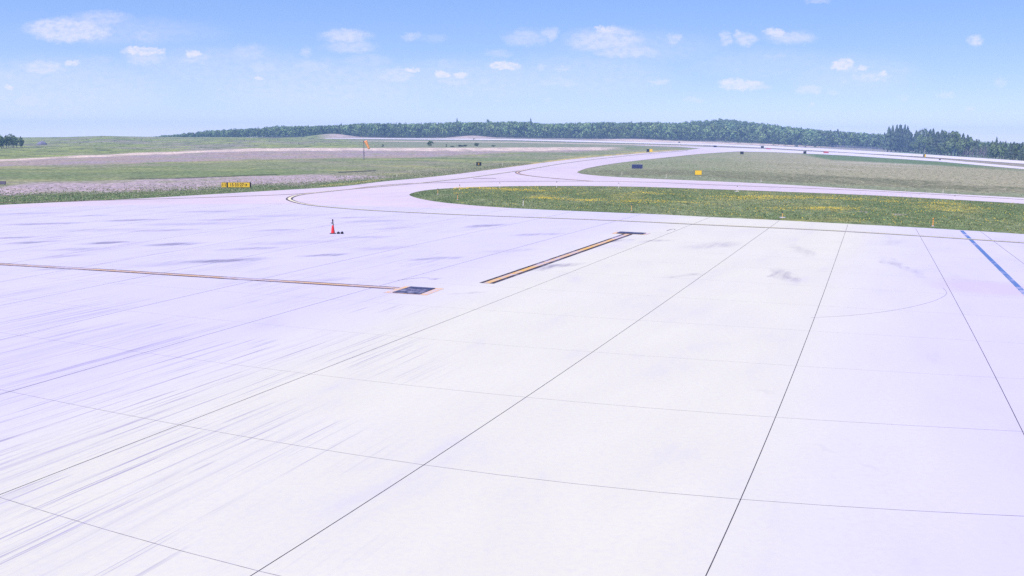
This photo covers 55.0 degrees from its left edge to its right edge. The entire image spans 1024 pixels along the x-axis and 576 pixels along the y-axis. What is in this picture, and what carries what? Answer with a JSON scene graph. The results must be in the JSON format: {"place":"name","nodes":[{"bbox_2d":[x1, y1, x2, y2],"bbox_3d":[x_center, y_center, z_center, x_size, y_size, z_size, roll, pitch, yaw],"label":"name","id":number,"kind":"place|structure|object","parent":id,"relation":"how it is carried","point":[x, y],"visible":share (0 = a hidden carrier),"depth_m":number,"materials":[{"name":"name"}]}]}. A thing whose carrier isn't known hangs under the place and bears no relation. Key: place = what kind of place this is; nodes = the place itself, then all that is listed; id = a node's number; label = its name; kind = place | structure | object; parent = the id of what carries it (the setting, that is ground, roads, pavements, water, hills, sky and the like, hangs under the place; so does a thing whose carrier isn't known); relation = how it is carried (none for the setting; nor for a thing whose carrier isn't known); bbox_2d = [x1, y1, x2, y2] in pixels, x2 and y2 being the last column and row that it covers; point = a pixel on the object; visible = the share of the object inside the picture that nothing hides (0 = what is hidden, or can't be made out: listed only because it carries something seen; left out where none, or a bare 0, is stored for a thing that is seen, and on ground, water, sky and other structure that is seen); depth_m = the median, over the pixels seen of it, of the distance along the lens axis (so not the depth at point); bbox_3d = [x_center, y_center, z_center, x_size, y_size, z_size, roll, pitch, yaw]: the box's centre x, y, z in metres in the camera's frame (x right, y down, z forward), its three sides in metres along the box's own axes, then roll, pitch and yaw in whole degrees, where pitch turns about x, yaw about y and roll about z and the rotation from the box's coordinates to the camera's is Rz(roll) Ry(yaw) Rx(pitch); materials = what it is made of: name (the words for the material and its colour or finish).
{"place":"outdoors","nodes":[
{"label":"outdoors","id":0,"kind":"place"},
{"bbox_2d":[0,133,1023,233],"bbox_3d":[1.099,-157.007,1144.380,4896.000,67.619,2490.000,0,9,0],"label":"terrain","id":1,"kind":"structure","parent":0,"point":[222,161],"depth_m":268.24,"materials":[{"name":"green plant"}]},
{"bbox_2d":[4,134,10,147],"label":"broadleaf tree","id":2,"kind":"object","parent":1,"relation":"on","point":[7,139],"visible":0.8,"depth_m":511.69,"materials":[{"name":"green plant"}]},
{"bbox_2d":[11,137,15,147],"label":"broadleaf tree","id":3,"kind":"object","parent":1,"relation":"on","point":[13,139],"visible":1,"depth_m":514.14,"materials":[{"name":"green plant"}]},
{"bbox_2d":[18,137,23,145],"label":"broadleaf tree","id":4,"kind":"object","parent":1,"relation":"on","point":[21,140],"visible":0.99,"depth_m":526.23,"materials":[{"name":"green plant"}]},
{"bbox_2d":[37,141,46,144],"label":"gravel heap","id":5,"kind":"object","parent":1,"relation":"on","point":[42,143],"visible":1,"depth_m":610.14,"materials":[{"name":"grey gravel"}]},
{"bbox_2d":[5,137,404,195],"bbox_3d":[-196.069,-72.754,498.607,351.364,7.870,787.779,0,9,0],"label":"scrub","id":6,"kind":"object","parent":1,"relation":"on","point":[195,149],"visible":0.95,"depth_m":672.84,"materials":[{"name":"green plant"}]},
{"bbox_2d":[221,182,250,187],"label":"guidance sign","id":7,"kind":"object","parent":1,"relation":"on","point":[236,184],"visible":1,"depth_m":150.57,"materials":[{"name":"metal"}]},
{"bbox_2d":[363,140,369,159],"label":"windsock","id":8,"kind":"object","parent":1,"relation":"on","point":[366,143],"visible":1,"depth_m":354.19,"materials":[{"name":"orange fabric"}]},
{"bbox_2d":[0,204,1023,575],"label":"apron","id":9,"kind":"object","parent":1,"relation":"on","point":[686,396],"visible":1,"depth_m":29.64,"materials":[{"name":"concrete"}]},
{"bbox_2d":[0,263,402,288],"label":"painted line","id":10,"kind":"object","parent":9,"relation":"on","point":[234,278],"visible":1,"depth_m":54.58,"materials":[{"name":"yellow paint"}]},
{"bbox_2d":[330,219,335,233],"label":"traffic cone","id":11,"kind":"object","parent":9,"relation":"on","point":[332,230],"visible":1,"depth_m":79.64,"materials":[{"name":"red plastic"}]},
{"bbox_2d":[383,286,441,294],"bbox_3d":[-4.965,0.114,50.093,2.358,0.027,2.350,3,9,18],"label":"ground marking","id":12,"kind":"object","parent":9,"relation":"on","point":[416,290],"visible":1,"depth_m":49.92,"materials":[{"name":"paint"}]},
{"bbox_2d":[480,234,631,283],"bbox_3d":[4.077,-2.351,66.911,0.840,0.016,30.495,4,9,21],"label":"painted line","id":13,"kind":"object","parent":9,"relation":"on","point":[534,266],"visible":1,"depth_m":62.45,"materials":[{"name":"yellow paint"}]},
{"bbox_2d":[613,231,649,234],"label":"ground marking","id":14,"kind":"object","parent":9,"relation":"on","point":[622,232],"visible":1,"depth_m":81.69,"materials":[{"name":"paint"}]},
{"bbox_2d":[961,231,1023,294],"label":"blue line","id":15,"kind":"object","parent":9,"relation":"on","point":[1007,276],"visible":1,"depth_m":61.24,"materials":[{"name":"paint"}]},
{"bbox_2d":[0,145,1023,208],"bbox_3d":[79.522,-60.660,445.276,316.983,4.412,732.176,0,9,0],"label":"taxiway","id":16,"kind":"structure","parent":1,"relation":"on","point":[395,195],"depth_m":162.48,"materials":[{"name":"concrete"}]},
{"bbox_2d":[6,192,313,202],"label":"painted line","id":17,"kind":"object","parent":16,"relation":"on","point":[164,198],"visible":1,"depth_m":123.69,"materials":[{"name":"yellow paint"}]},
{"bbox_2d":[515,169,586,180],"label":"painted line","id":18,"kind":"object","parent":16,"relation":"on","point":[517,172],"visible":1,"depth_m":211.50,"materials":[{"name":"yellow paint"}]},
{"bbox_2d":[286,150,1023,242],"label":"painted line","id":19,"kind":"object","parent":16,"relation":"on","point":[290,198],"visible":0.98,"depth_m":98.58,"materials":[{"name":"yellow paint"}]},
{"bbox_2d":[343,181,1023,199],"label":"painted line","id":20,"kind":"object","parent":16,"relation":"on","point":[687,183],"visible":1,"depth_m":165.07,"materials":[{"name":"yellow paint"}]},
{"bbox_2d":[153,118,1021,151],"bbox_3d":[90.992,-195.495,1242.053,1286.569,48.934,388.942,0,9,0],"label":"forest","id":21,"kind":"object","parent":1,"relation":"on","point":[720,128],"visible":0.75,"depth_m":1075.91,"materials":[{"name":"green plant"}]},
{"bbox_2d":[632,164,642,168],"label":"guidance sign","id":22,"kind":"object","parent":1,"relation":"on","point":[637,166],"visible":0.9,"depth_m":267.02,"materials":[{"name":"metal"}]},
{"bbox_2d":[638,131,645,137],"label":"broadleaf tree","id":23,"kind":"object","parent":1,"relation":"on","point":[641,135],"visible":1,"depth_m":1054.47,"materials":[{"name":"green plant"}]},
{"bbox_2d":[325,138,1023,163],"bbox_3d":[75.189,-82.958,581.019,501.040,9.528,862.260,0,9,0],"label":"runway","id":24,"kind":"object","parent":1,"relation":"on","point":[910,154],"visible":0.98,"depth_m":905.48,"materials":[{"name":"concrete"}]},
{"bbox_2d":[695,170,701,174],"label":"guidance sign","id":25,"kind":"object","parent":1,"relation":"on","point":[698,172],"visible":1,"depth_m":220.70,"materials":[{"name":"metal"}]},
{"bbox_2d":[453,186,1023,230],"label":"flowers","id":26,"kind":"object","parent":1,"relation":"on","point":[741,199],"visible":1,"depth_m":126.89,"materials":[{"name":"yellow plant"}]},
{"bbox_2d":[769,137,776,144],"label":"broadleaf tree","id":27,"kind":"object","parent":1,"relation":"on","point":[774,140],"visible":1,"depth_m":1024.65,"materials":[{"name":"green plant"}]},
{"bbox_2d":[781,137,787,144],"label":"broadleaf tree","id":28,"kind":"object","parent":1,"relation":"on","point":[784,141],"visible":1,"depth_m":1034.03,"materials":[{"name":"green plant"}]},
{"bbox_2d":[832,145,933,153],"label":"perimeter fence","id":29,"kind":"object","parent":1,"relation":"on","point":[868,148],"visible":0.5,"depth_m":1048.28,"materials":[{"name":"metal"}]},
{"bbox_2d":[882,127,893,151],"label":"conifer tree","id":30,"kind":"object","parent":1,"relation":"on","point":[888,138],"visible":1,"depth_m":912.03,"materials":[{"name":"green plant"}]},
{"bbox_2d":[889,125,896,151],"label":"conifer tree","id":31,"kind":"object","parent":1,"relation":"on","point":[892,132],"visible":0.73,"depth_m":926.52,"materials":[{"name":"green plant"}]},
{"bbox_2d":[892,125,901,151],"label":"conifer tree","id":32,"kind":"object","parent":1,"relation":"on","point":[897,135],"visible":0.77,"depth_m":944.92,"materials":[{"name":"green plant"}]},
{"bbox_2d":[896,125,904,151],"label":"conifer tree","id":33,"kind":"object","parent":1,"relation":"on","point":[901,135],"visible":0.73,"depth_m":964.61,"materials":[{"name":"green plant"}]},
{"bbox_2d":[902,124,906,151],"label":"conifer tree","id":34,"kind":"object","parent":1,"relation":"on","point":[904,131],"visible":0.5,"depth_m":982.64,"materials":[{"name":"green plant"}]},
{"bbox_2d":[903,130,912,151],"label":"conifer tree","id":35,"kind":"object","parent":1,"relation":"on","point":[909,138],"visible":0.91,"depth_m":939.34,"materials":[{"name":"green plant"}]},
{"bbox_2d":[913,143,918,152],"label":"broadleaf tree","id":36,"kind":"object","parent":1,"relation":"on","point":[915,146],"visible":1,"depth_m":869.08,"materials":[{"name":"green plant"}]},
{"bbox_2d":[914,130,921,152],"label":"broadleaf tree","id":37,"kind":"object","parent":1,"relation":"on","point":[918,133],"visible":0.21,"depth_m":899.57,"materials":[{"name":"green plant"}]},
{"bbox_2d":[915,134,923,152],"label":"broadleaf tree","id":38,"kind":"object","parent":1,"relation":"on","point":[919,138],"visible":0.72,"depth_m":866.36,"materials":[{"name":"green plant"}]},
{"bbox_2d":[918,138,924,153],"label":"conifer tree","id":39,"kind":"object","parent":1,"relation":"on","point":[921,149],"visible":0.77,"depth_m":835.82,"materials":[{"name":"green plant"}]},
{"bbox_2d":[922,136,927,153],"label":"broadleaf tree","id":40,"kind":"object","parent":1,"relation":"on","point":[924,141],"visible":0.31,"depth_m":816.18,"materials":[{"name":"green plant"}]},
{"bbox_2d":[922,128,929,151],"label":"broadleaf tree","id":41,"kind":"object","parent":1,"relation":"on","point":[925,133],"visible":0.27,"depth_m":852.38,"materials":[{"name":"green plant"}]},
{"bbox_2d":[925,140,933,153],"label":"broadleaf tree","id":42,"kind":"object","parent":1,"relation":"on","point":[928,147],"visible":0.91,"depth_m":789.05,"materials":[{"name":"green plant"}]},
{"bbox_2d":[925,128,934,152],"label":"conifer tree","id":43,"kind":"object","parent":1,"relation":"on","point":[933,132],"visible":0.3,"depth_m":810.90,"materials":[{"name":"green plant"}]},
{"bbox_2d":[926,135,934,153],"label":"broadleaf tree","id":44,"kind":"object","parent":1,"relation":"on","point":[930,137],"visible":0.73,"depth_m":794.77,"materials":[{"name":"green plant"}]},
{"bbox_2d":[931,138,937,154],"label":"conifer tree","id":45,"kind":"object","parent":1,"relation":"on","point":[934,145],"visible":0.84,"depth_m":753.06,"materials":[{"name":"green plant"}]},
{"bbox_2d":[932,132,940,154],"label":"conifer tree","id":46,"kind":"object","parent":1,"relation":"on","point":[938,136],"visible":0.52,"depth_m":765.12,"materials":[{"name":"green plant"}]},
{"bbox_2d":[933,131,945,154],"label":"conifer tree","id":47,"kind":"object","parent":1,"relation":"on","point":[942,139],"visible":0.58,"depth_m":742.64,"materials":[{"name":"green plant"}]},
{"bbox_2d":[940,141,947,155],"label":"broadleaf tree","id":48,"kind":"object","parent":1,"relation":"on","point":[943,148],"visible":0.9,"depth_m":708.62,"materials":[{"name":"green plant"}]},
{"bbox_2d":[946,138,954,155],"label":"broadleaf tree","id":49,"kind":"object","parent":1,"relation":"on","point":[950,144],"visible":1,"depth_m":696.83,"materials":[{"name":"green plant"}]},
{"bbox_2d":[946,132,957,155],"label":"broadleaf tree","id":50,"kind":"object","parent":1,"relation":"on","point":[954,136],"visible":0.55,"depth_m":711.97,"materials":[{"name":"green plant"}]},
{"bbox_2d":[950,130,959,155],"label":"broadleaf tree","id":51,"kind":"object","parent":1,"relation":"on","point":[953,131],"visible":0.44,"depth_m":718.16,"materials":[{"name":"green plant"}]},
{"bbox_2d":[956,143,962,155],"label":"broadleaf tree","id":52,"kind":"object","parent":1,"relation":"on","point":[959,147],"visible":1,"depth_m":667.10,"materials":[{"name":"green plant"}]},
{"bbox_2d":[958,137,966,156],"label":"broadleaf tree","id":53,"kind":"object","parent":1,"relation":"on","point":[963,139],"visible":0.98,"depth_m":669.78,"materials":[{"name":"green plant"}]},
{"bbox_2d":[962,139,970,153],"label":"broadleaf tree","id":54,"kind":"object","parent":1,"relation":"on","point":[966,145],"visible":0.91,"depth_m":666.96,"materials":[{"name":"green plant"}]},
{"bbox_2d":[970,139,979,151],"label":"broadleaf tree","id":55,"kind":"object","parent":1,"relation":"on","point":[973,143],"visible":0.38,"depth_m":654.29,"materials":[{"name":"green plant"}]},
{"bbox_2d":[973,141,980,156],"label":"conifer tree","id":56,"kind":"object","parent":1,"relation":"on","point":[976,151],"visible":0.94,"depth_m":621.41,"materials":[{"name":"green plant"}]},
{"bbox_2d":[980,143,985,157],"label":"conifer tree","id":57,"kind":"object","parent":1,"relation":"on","point":[983,149],"visible":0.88,"depth_m":605.90,"materials":[{"name":"green plant"}]},
{"bbox_2d":[990,142,995,157],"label":"broadleaf tree","id":58,"kind":"object","parent":1,"relation":"on","point":[992,147],"visible":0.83,"depth_m":579.20,"materials":[{"name":"green plant"}]},
{"bbox_2d":[993,137,998,157],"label":"conifer tree","id":59,"kind":"object","parent":1,"relation":"on","point":[996,143],"visible":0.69,"depth_m":578.10,"materials":[{"name":"green plant"}]},
{"bbox_2d":[995,144,1004,158],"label":"broadleaf tree","id":60,"kind":"object","parent":1,"relation":"on","point":[999,148],"visible":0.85,"depth_m":544.64,"materials":[{"name":"green plant"}]},
{"bbox_2d":[1007,144,1012,157],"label":"conifer tree","id":61,"kind":"object","parent":1,"relation":"on","point":[1010,151],"visible":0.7,"depth_m":508.74,"materials":[{"name":"green plant"}]},
{"bbox_2d":[1010,147,1015,159],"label":"conifer tree","id":62,"kind":"object","parent":1,"relation":"on","point":[1013,155],"visible":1,"depth_m":480.42,"materials":[{"name":"green plant"}]},
{"bbox_2d":[1012,146,1019,159],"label":"broadleaf tree","id":63,"kind":"object","parent":1,"relation":"on","point":[1017,150],"visible":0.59,"depth_m":493.48,"materials":[{"name":"green plant"}]},
{"bbox_2d":[1016,150,1022,160],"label":"conifer tree","id":64,"kind":"object","parent":1,"relation":"on","point":[1020,157],"visible":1,"depth_m":471.45,"materials":[{"name":"green plant"}]},
{"bbox_2d":[0,0,1023,143],"label":"sky","id":65,"kind":"structure","parent":0,"point":[69,68],"materials":[{"name":"blue"}]}
]}

